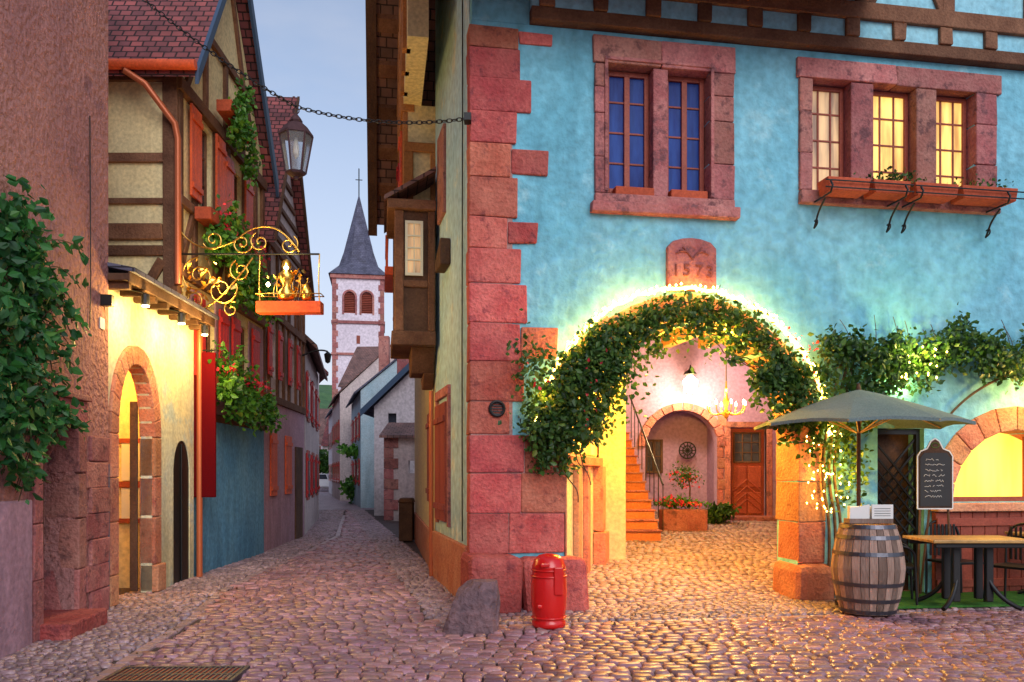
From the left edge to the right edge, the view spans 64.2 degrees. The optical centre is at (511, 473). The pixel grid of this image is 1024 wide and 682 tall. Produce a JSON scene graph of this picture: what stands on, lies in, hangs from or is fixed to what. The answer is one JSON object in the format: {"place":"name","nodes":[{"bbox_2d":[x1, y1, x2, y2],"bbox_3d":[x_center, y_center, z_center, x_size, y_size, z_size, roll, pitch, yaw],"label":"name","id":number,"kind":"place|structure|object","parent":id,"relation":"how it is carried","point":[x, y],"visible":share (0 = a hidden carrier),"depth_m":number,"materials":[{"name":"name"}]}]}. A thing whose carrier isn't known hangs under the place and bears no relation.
{"place":"outdoors","nodes":[
{"label":"outdoors","id":0,"kind":"place"},
{"bbox_2d":[264,404,303,551],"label":"ground floor","id":1,"kind":"structure","parent":0,"point":[279,519],"depth_m":17.15,"materials":[{"name":"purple paint"}]},
{"bbox_2d":[262,182,305,414],"bbox_3d":[-4.859,-3.827,17.521,0.120,4.855,4.150,0,0,-4],"label":"timber frame","id":2,"kind":"object","parent":1,"relation":"on","point":[299,325],"visible":0.52,"depth_m":17.68,"materials":[{"name":"wood"}]},
{"bbox_2d":[266,175,301,404],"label":"street wall","id":3,"kind":"structure","parent":1,"relation":"on","point":[287,244],"depth_m":17.65,"materials":[{"name":"paint"}]},
{"bbox_2d":[295,447,302,538],"bbox_3d":[-4.922,0.450,18.845,0.029,2.100,0.800,0,0,-4],"label":"door","id":4,"kind":"structure","parent":1,"relation":"attached to","point":[298,492],"depth_m":18.72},
{"bbox_2d":[253,0,392,384],"label":"sky","id":5,"kind":"structure","parent":0,"point":[314,51],"materials":[{"name":"blue"}]},
{"bbox_2d":[319,487,373,509],"bbox_3d":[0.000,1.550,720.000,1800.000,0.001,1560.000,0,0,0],"label":"ground","id":6,"kind":"structure","parent":0,"point":[328,500],"depth_m":41.72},
{"bbox_2d":[0,0,107,609],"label":"street wall","id":7,"kind":"structure","parent":6,"relation":"on","point":[53,75],"depth_m":8.00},
{"bbox_2d":[0,500,31,658],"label":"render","id":8,"kind":"object","parent":7,"relation":"attached to","point":[15,575],"visible":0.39,"depth_m":6.81,"materials":[{"name":"pink paint"}]},
{"bbox_2d":[0,174,91,504],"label":"climbing plant","id":9,"kind":"object","parent":7,"relation":"attached to","point":[30,299],"visible":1,"depth_m":6.72,"materials":[{"name":"green plant"}]},
{"bbox_2d":[29,384,109,642],"bbox_3d":[-4.441,0.364,8.018,0.396,2.287,1.846,0,0,-7],"label":"door surround","id":10,"kind":"object","parent":7,"relation":"attached to","point":[68,497],"visible":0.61,"depth_m":8.09,"materials":[{"name":"stone"}]},
{"bbox_2d":[142,0,470,124],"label":"street chain","id":11,"kind":"object","parent":7,"relation":"attached to","point":[467,118],"visible":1,"depth_m":8.95,"materials":[{"name":"black metal"}]},
{"bbox_2d":[278,107,313,179],"bbox_3d":[-2.370,-3.619,8.950,0.363,0.797,0.371,0,0,0],"label":"street lantern","id":12,"kind":"object","parent":11,"relation":"hanging from","point":[295,135],"visible":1,"depth_m":8.86,"materials":[{"name":"metal"}]},
{"bbox_2d":[107,262,218,608],"bbox_3d":[-5.611,-0.550,10.301,2.943,4.500,2.957,0,0,0],"label":"yellow annex","id":13,"kind":"object","parent":6,"relation":"on","point":[153,324],"visible":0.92,"depth_m":10.36,"materials":[{"name":"paint"}]},
{"bbox_2d":[116,401,137,590],"bbox_3d":[-4.771,0.190,9.785,0.481,2.580,0.979,0,0,0],"label":"open door leaf","id":14,"kind":"structure","parent":13,"relation":"in","point":[133,404],"depth_m":10.23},
{"bbox_2d":[173,441,188,583],"bbox_3d":[-4.585,0.525,11.289,0.050,1.950,0.600,0,0,-2],"label":"iron door","id":15,"kind":"structure","parent":13,"relation":"in","point":[181,467],"depth_m":11.27,"materials":[{"name":"black"}]},
{"bbox_2d":[196,293,202,576],"bbox_3d":[-4.528,-0.550,11.822,0.083,4.100,0.083,0,0,-22],"label":"downpipe","id":16,"kind":"object","parent":13,"relation":"attached to","point":[199,504],"visible":0.75,"depth_m":11.78,"materials":[{"name":"metal"}]},
{"bbox_2d":[180,226,323,315],"bbox_3d":[-3.663,-2.821,11.347,2.058,1.269,0.280,0,0,0],"label":"wrought iron sign","id":17,"kind":"object","parent":13,"relation":"attached to","point":[286,295],"visible":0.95,"depth_m":11.35,"materials":[{"name":"gold"}]},
{"bbox_2d":[194,422,263,575],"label":"ground floor wall","id":18,"kind":"structure","parent":6,"relation":"on","point":[233,520],"depth_m":13.69,"materials":[{"name":"blue paint"}]},
{"bbox_2d":[151,0,261,420],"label":"street wall","id":19,"kind":"structure","parent":18,"relation":"on","point":[224,38],"depth_m":12.65,"materials":[{"name":"beige paint"}]},
{"bbox_2d":[108,82,161,273],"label":"end wall","id":20,"kind":"structure","parent":19,"relation":"attached to","point":[129,117],"depth_m":11.30,"materials":[{"name":"paint"}]},
{"bbox_2d":[108,76,181,293],"bbox_3d":[-7.129,-3.538,11.319,5.054,4.090,0.177,0,0,0],"label":"end timber frame","id":21,"kind":"object","parent":20,"relation":"attached to","point":[164,231],"visible":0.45,"depth_m":11.25,"materials":[{"name":"wood"}]},
{"bbox_2d":[108,0,274,185],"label":"roof","id":22,"kind":"structure","parent":19,"relation":"attached to","point":[139,29],"depth_m":11.62,"materials":[{"name":"red tile"}]},
{"bbox_2d":[108,58,196,69],"bbox_3d":[-6.444,-5.480,10.913,4.400,0.140,0.140,0,0,-1],"label":"gutter","id":23,"kind":"object","parent":22,"relation":"attached to","point":[154,64],"visible":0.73,"depth_m":10.88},
{"bbox_2d":[195,0,278,196],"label":"bargeboards","id":24,"kind":"object","parent":22,"relation":"attached to","point":[208,42],"visible":1,"depth_m":14.16,"materials":[{"name":"blue wood"}]},
{"bbox_2d":[178,0,266,430],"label":"timber frame","id":25,"kind":"object","parent":19,"relation":"attached to","point":[188,94],"visible":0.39,"depth_m":12.72,"materials":[{"name":"wood"}]},
{"bbox_2d":[122,68,180,284],"bbox_3d":[-4.875,-4.019,11.062,0.734,2.839,0.144,0,0,-27],"label":"downpipe","id":26,"kind":"object","parent":25,"relation":"attached to","point":[144,83],"visible":1,"depth_m":11.19,"materials":[{"name":"metal"}]},
{"bbox_2d":[190,103,203,203],"bbox_3d":[-4.568,-4.625,11.831,0.060,1.310,0.394,0,0,-1],"label":"shutter","id":27,"kind":"object","parent":25,"relation":"attached to","point":[196,129],"visible":1,"depth_m":11.77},
{"bbox_2d":[194,350,217,496],"bbox_3d":[-4.480,-0.721,11.825,0.440,2.142,0.050,0,0,0],"label":"red banner","id":28,"kind":"object","parent":25,"relation":"attached to","point":[208,429],"visible":0.62,"depth_m":11.80,"materials":[{"name":"red fabric"}]},
{"bbox_2d":[215,133,226,217],"bbox_3d":[-4.584,-4.625,12.871,0.060,1.310,0.394,0,0,-1],"label":"shutter","id":29,"kind":"object","parent":25,"relation":"attached to","point":[220,165],"visible":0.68,"depth_m":12.81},
{"bbox_2d":[195,99,267,398],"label":"window planters","id":30,"kind":"object","parent":25,"relation":"attached to","point":[205,216],"depth_m":12.60,"materials":[{"name":"ceramic"}]},
{"bbox_2d":[202,72,286,437],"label":"window plants","id":31,"kind":"object","parent":30,"relation":"attached to","point":[248,406],"depth_m":12.88,"materials":[{"name":"green plant"}]},
{"bbox_2d":[189,287,262,422],"bbox_3d":[-4.673,-1.800,13.570,0.017,1.800,3.640,0,0,-1],"label":"first floor render","id":32,"kind":"object","parent":19,"relation":"attached to","point":[221,405],"visible":0.29,"depth_m":13.47,"materials":[{"name":"red paint"}]},
{"bbox_2d":[258,96,311,300],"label":"roof","id":33,"kind":"structure","parent":19,"relation":"attached to","point":[281,114],"depth_m":17.00,"materials":[{"name":"red tile"}]},
{"bbox_2d":[274,96,314,300],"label":"bargeboards","id":34,"kind":"object","parent":33,"relation":"attached to","point":[304,211],"visible":0.71,"depth_m":18.34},
{"bbox_2d":[304,344,317,534],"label":"walls","id":35,"kind":"structure","parent":6,"relation":"on","point":[311,503],"depth_m":21.79,"materials":[{"name":"paint"}]},
{"bbox_2d":[332,393,352,500],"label":"walls","id":36,"kind":"structure","parent":6,"relation":"on","point":[341,412],"depth_m":46.12,"materials":[{"name":"paint"}]},
{"bbox_2d":[328,168,384,405],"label":"church tower","id":37,"kind":"structure","parent":6,"relation":"on","point":[357,277],"depth_m":70.00,"materials":[{"name":"paint"}]},
{"bbox_2d":[338,346,378,388],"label":"church nave","id":38,"kind":"structure","parent":6,"relation":"on","point":[362,358],"depth_m":62.50,"materials":[{"name":"tile"}]},
{"bbox_2d":[351,390,378,507],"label":"walls","id":39,"kind":"structure","parent":6,"relation":"on","point":[363,494],"depth_m":36.49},
{"bbox_2d":[374,374,414,515],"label":"gable wall","id":40,"kind":"structure","parent":6,"relation":"on","point":[398,399],"depth_m":29.29,"materials":[{"name":"white paint"}]},
{"bbox_2d":[379,423,414,520],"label":"stone outbuilding","id":41,"kind":"structure","parent":6,"relation":"on","point":[399,456],"depth_m":25.98,"materials":[{"name":"paint"}]},
{"bbox_2d":[415,361,434,529],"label":"street wall","id":42,"kind":"structure","parent":6,"relation":"on","point":[421,413],"depth_m":16.06,"materials":[{"name":"beige paint"}]},
{"bbox_2d":[386,198,435,389],"bbox_3d":[-1.525,-2.545,12.181,0.680,2.590,1.560,0,0,-9],"label":"oriel","id":43,"kind":"object","parent":42,"relation":"attached to","point":[416,349],"visible":0.99,"depth_m":11.50,"materials":[{"name":"brown wood"}]},
{"bbox_2d":[384,167,435,232],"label":"oriel roof","id":44,"kind":"structure","parent":43,"relation":"on","point":[418,184],"depth_m":11.53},
{"bbox_2d":[396,0,435,199],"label":"timber frame","id":45,"kind":"object","parent":42,"relation":"on","point":[408,148],"visible":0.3,"depth_m":11.93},
{"bbox_2d":[403,0,434,199],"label":"jetty wall","id":46,"kind":"structure","parent":45,"relation":"on","point":[417,31],"depth_m":11.31,"materials":[{"name":"beige paint"}]},
{"bbox_2d":[376,0,434,224],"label":"roof","id":47,"kind":"structure","parent":46,"relation":"on","point":[386,47],"depth_m":14.00,"materials":[{"name":"brown tile"}]},
{"bbox_2d":[365,0,376,235],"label":"bargeboard","id":48,"kind":"object","parent":47,"relation":"attached to","point":[371,63],"visible":1,"depth_m":14.11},
{"bbox_2d":[377,13,397,195],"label":"rafters","id":49,"kind":"object","parent":47,"relation":"attached to","point":[387,23],"visible":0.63,"depth_m":14.17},
{"bbox_2d":[471,20,1023,591],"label":"front wall","id":50,"kind":"structure","parent":6,"relation":"on","point":[783,258],"depth_m":9.73,"materials":[{"name":"blue paint"}]},
{"bbox_2d":[470,0,528,24],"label":"wall corner","id":51,"kind":"object","parent":50,"relation":"on","point":[512,11],"depth_m":9.15,"materials":[{"name":"blue paint"}]},
{"bbox_2d":[466,24,565,553],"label":"corner quoins","id":52,"kind":"object","parent":50,"relation":"attached to","point":[498,94],"visible":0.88,"depth_m":9.12,"materials":[{"name":"red stone"}]},
{"bbox_2d":[498,285,874,597],"bbox_3d":[2.120,-0.308,9.320,4.613,3.618,0.695,0,0,-11],"label":"climbing vine","id":53,"kind":"object","parent":50,"relation":"attached to","point":[595,364],"visible":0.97,"depth_m":9.20,"materials":[{"name":"green plant"}]},
{"bbox_2d":[666,238,715,292],"bbox_3d":[2.087,-2.428,9.511,0.600,0.615,0.080,0,0,-10],"label":"date plaque","id":54,"kind":"object","parent":50,"relation":"attached to","point":[692,246],"visible":0.83,"depth_m":9.47,"materials":[{"name":"pink stone"}]},
{"bbox_2d":[529,0,1023,70],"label":"timber frame","id":55,"kind":"object","parent":50,"relation":"on","point":[945,18],"visible":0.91,"depth_m":9.68,"materials":[{"name":"wood"}]},
{"bbox_2d":[529,0,1023,52],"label":"wall","id":56,"kind":"structure","parent":55,"relation":"on","point":[787,21],"depth_m":9.74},
{"bbox_2d":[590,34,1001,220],"bbox_3d":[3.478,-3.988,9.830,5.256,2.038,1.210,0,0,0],"label":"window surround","id":57,"kind":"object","parent":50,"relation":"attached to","point":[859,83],"visible":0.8,"depth_m":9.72,"materials":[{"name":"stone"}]},
{"bbox_2d":[608,71,648,192],"bbox_3d":[1.337,-3.970,9.554,0.535,1.420,0.064,0,0,-10],"label":"window frame","id":58,"kind":"object","parent":57,"relation":"in","point":[626,104],"visible":0.68,"depth_m":9.53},
{"bbox_2d":[609,77,643,188],"bbox_3d":[1.336,-3.970,9.556,0.527,1.420,0.090,0,0,0],"label":"window glass","id":59,"kind":"object","parent":58,"relation":"in","point":[636,127],"visible":0.4,"depth_m":9.55,"materials":[{"name":"glass"}]},
{"bbox_2d":[605,55,713,196],"bbox_3d":[1.708,-3.990,9.413,1.320,1.540,0.026,0,0,-10],"label":"surround moulding","id":60,"kind":"object","parent":57,"relation":"attached to","point":[658,62],"visible":1,"depth_m":9.40,"materials":[{"name":"pink stone"}]},
{"bbox_2d":[668,76,703,191],"bbox_3d":[2.032,-3.970,9.672,0.495,1.420,0.064,0,0,-10],"label":"window frame","id":61,"kind":"object","parent":57,"relation":"in","point":[684,108],"visible":0.55,"depth_m":9.64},
{"bbox_2d":[669,82,698,190],"bbox_3d":[2.031,-3.970,9.674,0.488,1.420,0.083,0,0,0],"label":"window glass","id":62,"kind":"object","parent":61,"relation":"in","point":[692,132],"visible":0.4,"depth_m":9.67,"materials":[{"name":"glass"}]},
{"bbox_2d":[812,86,843,189],"bbox_3d":[3.811,-4.055,9.976,0.495,1.310,0.060,0,0,-10],"label":"window frame","id":63,"kind":"object","parent":57,"relation":"in","point":[830,90],"visible":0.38,"depth_m":9.98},
{"bbox_2d":[812,91,838,189],"bbox_3d":[3.811,-4.055,9.976,0.488,1.310,0.083,0,0,0],"label":"window glass","id":64,"kind":"object","parent":63,"relation":"in","point":[823,131],"visible":0.4,"depth_m":9.98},
{"bbox_2d":[873,91,907,180],"bbox_3d":[4.639,-4.055,10.117,0.565,1.310,0.060,0,0,-10],"label":"window frame","id":65,"kind":"object","parent":57,"relation":"in","point":[879,95],"visible":0.38,"depth_m":10.12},
{"bbox_2d":[873,96,902,180],"bbox_3d":[4.639,-4.055,10.117,0.557,1.310,0.095,0,0,0],"label":"window glass","id":66,"kind":"object","parent":65,"relation":"in","point":[886,132],"visible":0.4,"depth_m":10.12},
{"bbox_2d":[936,97,965,184],"bbox_3d":[5.457,-4.055,10.256,0.525,1.310,0.060,0,0,-10],"label":"window frame","id":67,"kind":"object","parent":57,"relation":"in","point":[962,125],"visible":0.45,"depth_m":10.26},
{"bbox_2d":[936,102,960,185],"bbox_3d":[5.457,-4.055,10.256,0.518,1.310,0.088,0,0,0],"label":"window glass","id":68,"kind":"object","parent":67,"relation":"in","point":[946,140],"visible":0.4,"depth_m":10.26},
{"bbox_2d":[878,429,919,590],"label":"lattice gate","id":69,"kind":"structure","parent":50,"relation":"attached to","point":[915,441],"depth_m":10.11,"materials":[{"name":"black metal"}]},
{"bbox_2d":[806,302,1023,431],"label":"wall ivy","id":70,"kind":"object","parent":50,"relation":"attached to","point":[992,357],"depth_m":9.68,"materials":[{"name":"green plant"}]},
{"bbox_2d":[931,406,1023,511],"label":"serving hatch arch","id":71,"kind":"structure","parent":50,"relation":"attached to","point":[965,440],"depth_m":10.11,"materials":[{"name":"stone"}]},
{"bbox_2d":[954,433,1021,496],"bbox_3d":[6.257,-0.100,10.666,1.950,1.000,0.080,0,0,-10],"label":"serving hatch glow","id":72,"kind":"object","parent":71,"relation":"in","point":[991,466],"visible":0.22,"depth_m":10.63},
{"bbox_2d":[403,210,427,330],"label":"oriel wall","id":73,"kind":"structure","parent":0,"point":[415,308],"depth_m":11.52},
{"bbox_2d":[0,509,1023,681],"bbox_3d":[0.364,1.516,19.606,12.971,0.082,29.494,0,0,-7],"label":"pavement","id":74,"kind":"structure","parent":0,"point":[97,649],"depth_m":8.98,"materials":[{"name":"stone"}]},
{"bbox_2d":[40,608,106,640],"bbox_3d":[-4.295,1.450,7.699,0.694,0.200,0.958,0,0,0],"label":"door step","id":75,"kind":"object","parent":74,"relation":"on","point":[61,625],"depth_m":7.58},
{"bbox_2d":[429,391,433,575],"bbox_3d":[-1.178,0.150,11.912,0.065,2.700,0.065,0,0,-22],"label":"downpipe","id":76,"kind":"object","parent":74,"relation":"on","point":[431,460],"visible":1,"depth_m":11.89,"materials":[{"name":"metal"}]},
{"bbox_2d":[754,383,976,604],"bbox_3d":[3.930,0.240,9.250,2.224,2.520,2.224,0,0,0],"label":"patio umbrella","id":77,"kind":"object","parent":74,"relation":"on","point":[858,405],"visible":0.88,"depth_m":8.72,"materials":[{"name":"fabric"}]},
{"bbox_2d":[898,591,1023,608],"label":"artificial grass mat","id":78,"kind":"object","parent":74,"relation":"on","point":[967,599],"depth_m":9.32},
{"bbox_2d":[916,438,952,596],"bbox_3d":[4.999,0.543,9.780,0.465,1.919,0.347,0,0,0],"label":"menu chalkboard","id":79,"kind":"object","parent":78,"relation":"on","point":[934,473],"visible":0.97,"depth_m":9.64,"materials":[{"name":"black wood"}]},
{"bbox_2d":[924,520,983,593],"bbox_3d":[5.298,1.033,9.760,0.559,0.934,0.508,0,0,-10],"label":"garden chair","id":80,"kind":"object","parent":78,"relation":"on","point":[964,561],"visible":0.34,"depth_m":9.93,"materials":[{"name":"black metal"}]},
{"bbox_2d":[903,535,1023,610],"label":"bistro table","id":81,"kind":"object","parent":78,"relation":"on","point":[950,546],"visible":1,"depth_m":8.87,"materials":[{"name":"brown wood"}]},
{"bbox_2d":[932,511,1023,592],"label":"counter panels","id":82,"kind":"object","parent":78,"relation":"on","point":[983,523],"visible":0.51,"depth_m":10.08,"materials":[{"name":"red wood"}]},
{"bbox_2d":[84,509,1023,681],"bbox_3d":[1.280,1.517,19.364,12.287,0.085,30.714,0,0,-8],"label":"cobblestone street","id":83,"kind":"structure","parent":0,"point":[336,579],"depth_m":7.18,"materials":[{"name":"stone"}]},
{"bbox_2d":[97,665,249,681],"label":"drain grate","id":84,"kind":"object","parent":83,"relation":"on","point":[168,673],"visible":1,"depth_m":6.03,"materials":[{"name":"brown metal"}]},
{"bbox_2d":[398,498,414,540],"bbox_3d":[-2.350,1.025,18.200,0.325,0.950,0.460,0,0,0],"label":"waste bin","id":85,"kind":"object","parent":83,"relation":"on","point":[406,519],"visible":1,"depth_m":18.00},
{"bbox_2d":[442,579,499,635],"bbox_3d":[-0.420,1.552,7.880,0.617,1.032,0.448,0,0,0],"label":"guard stone","id":86,"kind":"object","parent":83,"relation":"on","point":[475,608],"visible":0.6,"depth_m":7.69,"materials":[{"name":"stone"}]},
{"bbox_2d":[460,551,588,613],"bbox_3d":[0.137,1.250,9.131,1.373,0.744,0.696,0,0,-10],"label":"corner footing","id":87,"kind":"object","parent":83,"relation":"on","point":[510,573],"visible":0.6,"depth_m":8.83,"materials":[{"name":"red stone"}]},
{"bbox_2d":[530,553,566,629],"bbox_3d":[0.360,1.143,7.966,0.364,0.715,0.372,0,0,0],"label":"fire hydrant","id":88,"kind":"object","parent":83,"relation":"on","point":[548,575],"visible":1,"depth_m":7.82,"materials":[{"name":"metal"}]},
{"bbox_2d":[87,515,1023,681],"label":"gutter stones","id":89,"kind":"object","parent":83,"relation":"on","point":[149,646],"visible":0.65,"depth_m":8.38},
{"bbox_2d":[831,522,905,615],"bbox_3d":[3.800,1.010,8.720,0.739,0.940,0.735,0,0,0],"label":"wine barrel","id":90,"kind":"object","parent":83,"relation":"on","point":[868,568],"visible":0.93,"depth_m":8.44,"materials":[{"name":"brown wood"}]},
{"bbox_2d":[844,505,892,523],"bbox_3d":[3.780,0.430,8.659,0.460,0.200,0.163,0,0,0],"label":"menu box","id":91,"kind":"object","parent":90,"relation":"on","point":[874,514],"visible":1,"depth_m":8.58,"materials":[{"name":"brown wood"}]},
{"bbox_2d":[587,510,909,605],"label":"courtyard paving","id":92,"kind":"structure","parent":0,"point":[735,560],"depth_m":11.56,"materials":[{"name":"stone"}]},
{"bbox_2d":[651,493,712,530],"bbox_3d":[3.170,0.734,15.368,1.245,0.733,0.499,0,0,0],"label":"flower trough","id":93,"kind":"object","parent":92,"relation":"on","point":[681,519],"visible":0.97,"depth_m":15.20,"materials":[{"name":"orange stone"}]},
{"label":"courtyard ground","id":94,"kind":"structure","parent":0,"visible":0},
{"bbox_2d":[435,0,469,545],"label":"side wall","id":95,"kind":"structure","parent":94,"relation":"on","point":[448,58],"depth_m":10.34,"materials":[{"name":"beige paint"}]},
{"bbox_2d":[435,123,450,526],"bbox_3d":[-0.903,-2.000,11.151,0.145,5.400,1.200,0,0,-13],"label":"side window surround","id":96,"kind":"object","parent":95,"relation":"attached to","point":[442,393],"visible":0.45,"depth_m":10.95,"materials":[{"name":"red stone"}]},
{"bbox_2d":[433,404,439,519],"bbox_3d":[-1.042,-0.150,11.360,0.060,1.580,0.484,0,0,-13],"label":"shutter","id":97,"kind":"object","parent":96,"relation":"attached to","point":[437,461],"visible":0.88,"depth_m":11.29,"materials":[{"name":"red wood"}]},
{"bbox_2d":[438,401,446,521],"bbox_3d":[-0.928,-0.150,10.878,0.060,1.580,0.474,0,0,-13],"label":"shutter","id":98,"kind":"object","parent":96,"relation":"attached to","point":[442,504],"visible":1,"depth_m":10.74,"materials":[{"name":"red wood"}]},
{"bbox_2d":[432,530,466,595],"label":"side plinth","id":99,"kind":"structure","parent":95,"relation":"attached to","point":[447,552],"depth_m":10.53,"materials":[{"name":"orange stone"}]},
{"bbox_2d":[461,0,462,540],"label":"side cable","id":100,"kind":"object","parent":95,"relation":"attached to","point":[462,294],"visible":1,"depth_m":9.59,"materials":[{"name":"black metal"}]},
{"bbox_2d":[567,392,595,565],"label":"passage wall","id":101,"kind":"structure","parent":94,"relation":"on","point":[569,518],"depth_m":10.52,"materials":[{"name":"beige paint"}]},
{"bbox_2d":[567,455,608,573],"bbox_3d":[1.041,0.639,11.055,0.188,1.724,2.132,0,0,17],"label":"passage ledge","id":102,"kind":"object","parent":101,"relation":"attached to","point":[601,547],"visible":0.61,"depth_m":11.16,"materials":[{"name":"orange stone"}]},
{"bbox_2d":[596,338,625,559],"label":"wall","id":103,"kind":"structure","parent":94,"relation":"on","point":[612,453],"depth_m":12.20,"materials":[{"name":"beige paint"}]},
{"bbox_2d":[626,395,663,541],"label":"stone staircase","id":104,"kind":"structure","parent":94,"relation":"on","point":[641,522],"depth_m":14.72,"materials":[{"name":"orange stone"}]},
{"bbox_2d":[626,336,776,514],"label":"back wall","id":105,"kind":"structure","parent":94,"relation":"on","point":[668,388],"depth_m":17.00,"materials":[{"name":"paint"}]},
{"bbox_2d":[646,412,713,510],"bbox_3d":[3.550,0.000,17.850,1.900,3.000,0.900,0,0,0],"label":"niche","id":106,"kind":"object","parent":105,"relation":"attached to","point":[674,431],"visible":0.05,"depth_m":18.20,"materials":[{"name":"paint"}]},
{"bbox_2d":[639,403,772,515],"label":"arch trim","id":107,"kind":"structure","parent":105,"relation":"attached to","point":[713,422],"depth_m":16.96,"materials":[{"name":"pink stone"}]},
{"bbox_2d":[731,428,763,514],"bbox_3d":[4.925,0.005,17.124,0.730,1.890,0.112,0,0,0],"label":"wooden door","id":108,"kind":"structure","parent":105,"relation":"attached to","point":[747,487],"depth_m":17.09,"materials":[{"name":"red wood"}]},
{"bbox_2d":[773,560,833,600],"bbox_3d":[3.557,1.335,9.980,0.507,0.532,0.725,0,0,-10],"label":"pier base","id":109,"kind":"object","parent":94,"relation":"on","point":[807,581],"visible":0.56,"depth_m":9.66,"materials":[{"name":"orange stone"}]},
{"bbox_2d":[546,293,825,562],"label":"arch voussoirs","id":110,"kind":"object","parent":109,"relation":"on","point":[802,540],"visible":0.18,"depth_m":9.75,"materials":[{"name":"orange stone"}]},
{"bbox_2d":[535,282,947,512],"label":"string lights","id":111,"kind":"object","parent":110,"relation":"attached to","point":[721,292],"visible":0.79,"depth_m":9.43,"materials":[{"name":"yellow plastic"}]},
{"bbox_2d":[878,434,907,590],"bbox_3d":[4.716,0.400,10.333,0.800,2.400,0.100,0,0,-10],"label":"gate backing","id":112,"kind":"object","parent":94,"relation":"on","point":[893,446],"visible":0.07,"depth_m":10.30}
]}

